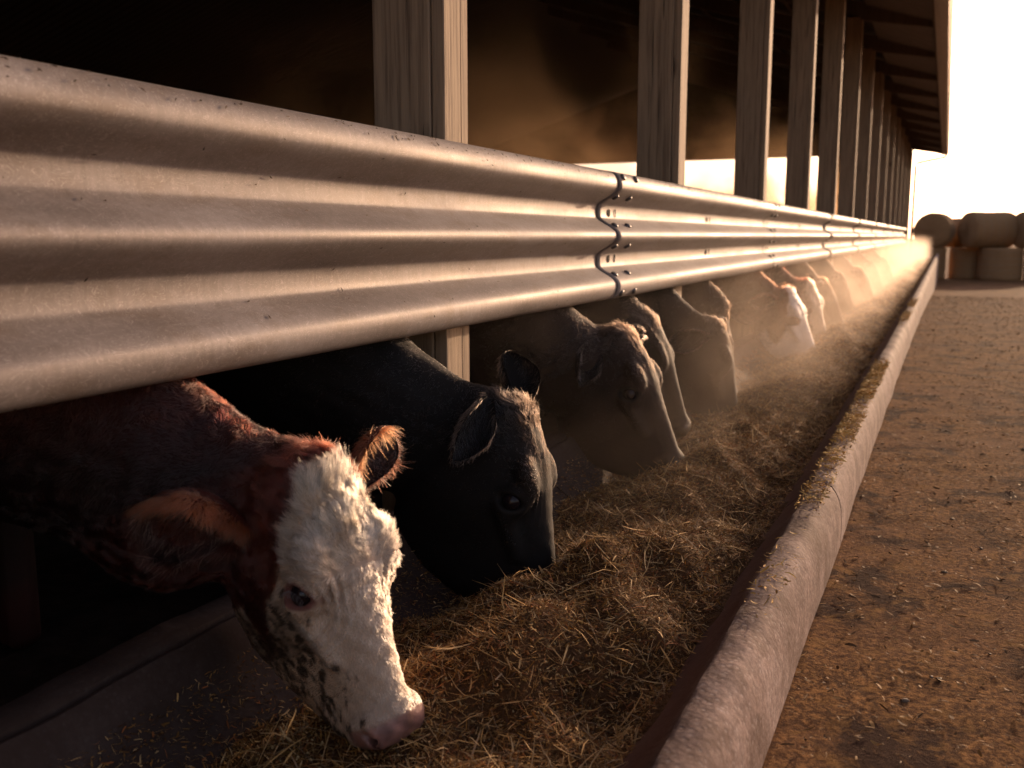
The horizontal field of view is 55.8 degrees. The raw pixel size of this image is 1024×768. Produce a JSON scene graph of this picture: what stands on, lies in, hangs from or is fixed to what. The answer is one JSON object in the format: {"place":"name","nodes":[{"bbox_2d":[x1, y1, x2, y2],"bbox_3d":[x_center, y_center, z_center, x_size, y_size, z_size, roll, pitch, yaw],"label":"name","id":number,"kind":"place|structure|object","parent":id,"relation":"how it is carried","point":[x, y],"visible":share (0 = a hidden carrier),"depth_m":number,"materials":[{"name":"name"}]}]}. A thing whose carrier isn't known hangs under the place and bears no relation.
{"place":"outdoors","nodes":[
{"label":"outdoors","id":0,"kind":"place"},
{"bbox_2d":[0,385,556,706],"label":"barn floor","id":1,"kind":"structure","parent":0,"point":[90,609],"depth_m":2.47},
{"bbox_2d":[0,377,423,749],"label":"cow","id":2,"kind":"object","parent":1,"relation":"on","point":[291,544],"visible":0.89,"depth_m":1.65},
{"bbox_2d":[136,337,556,598],"bbox_3d":[-1.264,-0.162,2.813,2.950,1.410,0.738,4,10,24],"label":"cow","id":3,"kind":"object","parent":1,"relation":"on","point":[472,488],"visible":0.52,"depth_m":2.36},
{"bbox_2d":[469,306,684,477],"bbox_3d":[-0.779,-0.346,3.873,2.961,1.365,0.772,3,9,21],"label":"cow","id":4,"kind":"object","parent":1,"relation":"on","point":[599,395],"visible":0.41,"depth_m":3.48},
{"bbox_2d":[471,295,690,439],"bbox_3d":[-0.522,-0.465,4.648,2.788,1.365,0.738,4,10,24],"label":"cow","id":5,"kind":"object","parent":1,"relation":"on","point":[631,310],"visible":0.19,"depth_m":4.16},
{"bbox_2d":[539,287,737,415],"bbox_3d":[-0.178,-0.542,5.311,2.879,1.414,0.738,4,10,24],"label":"cow","id":6,"kind":"object","parent":1,"relation":"on","point":[700,344],"visible":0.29,"depth_m":4.79},
{"bbox_2d":[682,281,737,392],"bbox_3d":[0.053,-0.648,6.021,2.717,1.419,0.738,4,10,24],"label":"cow","id":7,"kind":"object","parent":1,"relation":"on","point":[708,298],"visible":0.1,"depth_m":5.47},
{"bbox_2d":[709,271,814,358],"bbox_3d":[0.840,-0.887,7.458,2.967,1.382,0.738,4,10,24],"label":"cow","id":8,"kind":"object","parent":1,"relation":"on","point":[770,311],"visible":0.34,"depth_m":7.05},
{"bbox_2d":[763,267,825,337],"bbox_3d":[1.254,-1.033,8.412,2.942,1.383,0.738,4,10,24],"label":"cow","id":9,"kind":"object","parent":1,"relation":"on","point":[810,297],"visible":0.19,"depth_m":7.96},
{"bbox_2d":[783,262,843,326],"bbox_3d":[1.863,-1.226,9.769,2.937,1.411,0.738,4,10,24],"label":"cow","id":10,"kind":"object","parent":1,"relation":"on","point":[832,314],"visible":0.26,"depth_m":9.31},
{"bbox_2d":[807,259,854,313],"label":"cow","id":11,"kind":"object","parent":1,"relation":"on","point":[837,281],"visible":0.2,"depth_m":10.90},
{"bbox_2d":[833,255,873,304],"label":"cow","id":12,"kind":"object","parent":1,"relation":"on","point":[857,278],"visible":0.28,"depth_m":12.70},
{"bbox_2d":[851,252,882,291],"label":"cow","id":13,"kind":"object","parent":1,"relation":"on","point":[867,266],"visible":0.2,"depth_m":15.26},
{"bbox_2d":[864,250,892,283],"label":"cow","id":14,"kind":"object","parent":1,"relation":"on","point":[882,265],"visible":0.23,"depth_m":18.15},
{"bbox_2d":[576,0,1023,238],"label":"sky","id":15,"kind":"structure","parent":0,"point":[983,167],"materials":[{"name":"white"}]},
{"bbox_2d":[762,239,1023,767],"bbox_3d":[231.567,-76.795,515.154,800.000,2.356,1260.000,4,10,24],"label":"ground","id":16,"kind":"structure","parent":0,"point":[842,745],"depth_m":2.62,"materials":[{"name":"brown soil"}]},
{"bbox_2d":[0,253,938,767],"bbox_3d":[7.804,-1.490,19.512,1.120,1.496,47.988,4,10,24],"label":"feed bunk","id":17,"kind":"object","parent":16,"relation":"on","point":[726,701],"visible":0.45,"depth_m":1.79,"materials":[{"name":"concrete"}]},
{"bbox_2d":[50,348,778,767],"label":"sparse crumbs","id":18,"kind":"object","parent":17,"relation":"on","point":[770,358],"visible":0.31,"depth_m":1.82,"materials":[{"name":"plant"}]},
{"bbox_2d":[226,297,903,767],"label":"long hay","id":19,"kind":"object","parent":17,"relation":"on","point":[434,647],"visible":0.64,"depth_m":2.26,"materials":[{"name":"plant"}]},
{"bbox_2d":[219,256,932,767],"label":"feed","id":20,"kind":"object","parent":17,"relation":"on","point":[589,672],"visible":0.41,"depth_m":2.00},
{"bbox_2d":[185,345,868,767],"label":"feed stalks","id":21,"kind":"object","parent":20,"relation":"on","point":[439,619],"visible":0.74,"depth_m":2.16,"materials":[{"name":"plant"}]},
{"bbox_2d":[249,376,844,767],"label":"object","id":22,"kind":"object","parent":20,"relation":"on","point":[518,686],"visible":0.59,"depth_m":2.13,"materials":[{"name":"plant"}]},
{"bbox_2d":[743,296,918,617],"bbox_3d":[2.684,-0.305,6.800,0.120,0.042,10.932,4,10,24],"label":"hay","id":23,"kind":"object","parent":17,"relation":"on","point":[880,368],"visible":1,"depth_m":3.65},
{"bbox_2d":[764,258,931,372],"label":"feed stalks","id":24,"kind":"object","parent":17,"relation":"on","point":[913,263],"visible":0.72,"depth_m":9.37,"materials":[{"name":"plant"}]},
{"bbox_2d":[0,0,953,512],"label":"cattle barn","id":25,"kind":"structure","parent":16,"relation":"on","point":[854,96],"depth_m":20.66,"materials":[{"name":"brown wood"}]},
{"bbox_2d":[0,54,906,412],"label":"guard rail","id":26,"kind":"object","parent":25,"relation":"attached to","point":[184,252],"visible":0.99,"depth_m":1.92,"materials":[{"name":"metal"}]},
{"bbox_2d":[0,56,832,410],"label":"rail crumbs","id":27,"kind":"object","parent":26,"relation":"attached to","point":[384,158],"visible":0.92,"depth_m":2.21,"materials":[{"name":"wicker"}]},
{"bbox_2d":[908,247,946,278],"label":"round bale","id":28,"kind":"object","parent":16,"relation":"on","point":[917,252],"visible":0.44,"depth_m":43.18,"materials":[{"name":"plant"}]},
{"bbox_2d":[913,213,956,247],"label":"round bale","id":29,"kind":"object","parent":28,"relation":"on","point":[934,230],"visible":0.98,"depth_m":42.92,"materials":[{"name":"plant"}]},
{"bbox_2d":[881,310,1023,701],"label":"dirt clods","id":30,"kind":"object","parent":16,"relation":"on","point":[907,700],"visible":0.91,"depth_m":2.17,"materials":[{"name":"soil"}]},
{"bbox_2d":[948,247,977,278],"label":"round bale","id":31,"kind":"object","parent":16,"relation":"on","point":[962,262],"visible":0.61,"depth_m":43.39,"materials":[{"name":"plant"}]},
{"bbox_2d":[945,218,963,246],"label":"round bale","id":32,"kind":"object","parent":31,"relation":"on","point":[955,242],"visible":0.2,"depth_m":44.25,"materials":[{"name":"plant"}]},
{"bbox_2d":[975,247,1023,280],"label":"round bale","id":33,"kind":"object","parent":16,"relation":"on","point":[1000,264],"visible":0.98,"depth_m":41.89,"materials":[{"name":"plant"}]},
{"bbox_2d":[957,211,1017,248],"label":"round bale","id":34,"kind":"object","parent":33,"relation":"on","point":[982,229],"visible":0.92,"depth_m":42.04,"materials":[{"name":"plant"}]},
{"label":"round bale","id":35,"kind":"object","parent":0,"visible":0},
{"bbox_2d":[1013,211,1023,247],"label":"round bale","id":36,"kind":"object","parent":35,"relation":"on","point":[1019,242],"visible":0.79,"depth_m":41.79,"materials":[{"name":"plant"}]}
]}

